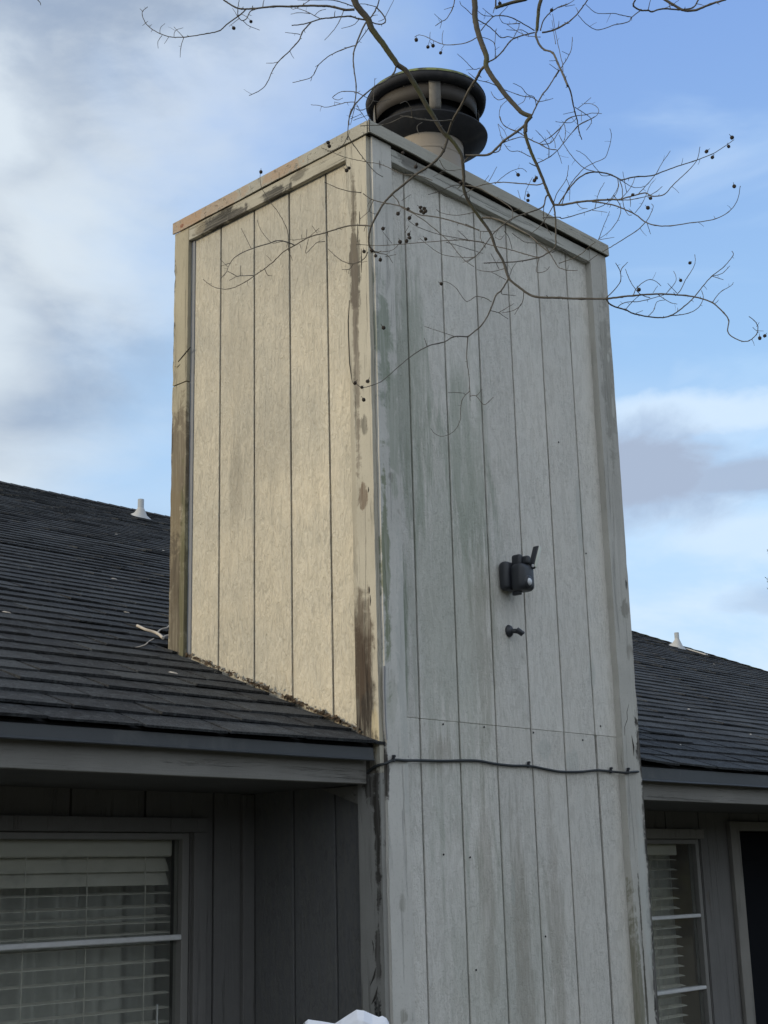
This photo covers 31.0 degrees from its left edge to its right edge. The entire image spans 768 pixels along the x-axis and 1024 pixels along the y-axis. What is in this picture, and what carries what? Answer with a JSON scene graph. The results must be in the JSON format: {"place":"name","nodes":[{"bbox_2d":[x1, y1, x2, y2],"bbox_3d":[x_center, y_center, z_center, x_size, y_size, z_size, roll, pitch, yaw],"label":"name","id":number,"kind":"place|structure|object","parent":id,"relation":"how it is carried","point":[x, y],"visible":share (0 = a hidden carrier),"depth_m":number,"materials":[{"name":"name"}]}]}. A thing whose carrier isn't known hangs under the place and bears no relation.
{"place":"outdoors","nodes":[
{"label":"outdoors","id":0,"kind":"place"},
{"bbox_2d":[304,1010,388,1023],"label":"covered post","id":1,"kind":"object","parent":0,"point":[359,1017],"visible":1,"depth_m":3.28,"materials":[{"name":"white fabric"}]},
{"bbox_2d":[0,0,767,670],"label":"sky","id":2,"kind":"structure","parent":0,"point":[111,136],"materials":[{"name":"blue"}]},
{"bbox_3d":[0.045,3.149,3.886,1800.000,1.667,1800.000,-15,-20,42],"label":"ground","id":3,"kind":"structure","parent":0,"visible":0},
{"bbox_2d":[0,481,767,1023],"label":"house","id":4,"kind":"structure","parent":3,"relation":"on","point":[126,757],"depth_m":4.71,"materials":[{"name":"grey paint"}]},
{"bbox_2d":[0,832,188,1023],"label":"window","id":5,"kind":"structure","parent":4,"relation":"in","point":[85,937],"depth_m":4.52,"materials":[{"name":"paint"}]},
{"bbox_2d":[136,624,168,646],"bbox_3d":[-0.918,0.494,5.519,0.142,0.213,0.680,1,-15,-10],"label":"fallen branch","id":6,"kind":"object","parent":4,"relation":"on","point":[161,636],"visible":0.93,"depth_m":5.56,"materials":[{"name":"beige wood"}]},
{"bbox_2d":[185,652,361,731],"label":"leaf litter","id":7,"kind":"object","parent":4,"relation":"on","point":[286,696],"visible":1,"depth_m":4.85,"materials":[{"name":"brown plant"}]},
{"bbox_2d":[647,839,712,1023],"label":"window","id":8,"kind":"structure","parent":4,"relation":"in","point":[670,1005],"depth_m":6.86,"materials":[{"name":"paint"}]},
{"bbox_2d":[740,833,767,1023],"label":"door","id":9,"kind":"structure","parent":4,"relation":"in","point":[754,846],"depth_m":7.39,"materials":[{"name":"paint"}]},
{"bbox_2d":[38,0,766,436],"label":"tree","id":10,"kind":"object","parent":3,"relation":"on","point":[360,10],"visible":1,"depth_m":3.39,"materials":[{"name":"brown plant"}]},
{"bbox_2d":[168,67,658,1023],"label":"chimney","id":11,"kind":"object","parent":3,"relation":"on","point":[340,547],"visible":0.91,"depth_m":5.10,"materials":[{"name":"beige wood"}]},
{"bbox_2d":[346,755,638,784],"bbox_3d":[0.381,0.965,5.042,0.297,0.104,1.675,-15,-20,42],"label":"cable","id":12,"kind":"object","parent":11,"relation":"attached to","point":[528,765],"visible":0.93,"depth_m":4.91,"materials":[{"name":"black rubber"}]},
{"bbox_2d":[505,625,524,636],"bbox_3d":[0.484,0.437,5.112,0.066,0.048,0.040,-11,-17,31],"label":"camera bracket","id":13,"kind":"object","parent":11,"relation":"attached to","point":[509,630],"visible":1,"depth_m":5.11,"materials":[{"name":"black plastic"}]},
{"bbox_2d":[499,546,540,595],"bbox_3d":[0.507,0.218,5.155,0.115,0.189,0.128,-15,-20,42],"label":"security camera","id":14,"kind":"object","parent":11,"relation":"attached to","point":[516,575],"visible":1,"depth_m":5.12,"materials":[{"name":"black plastic"}]}
]}

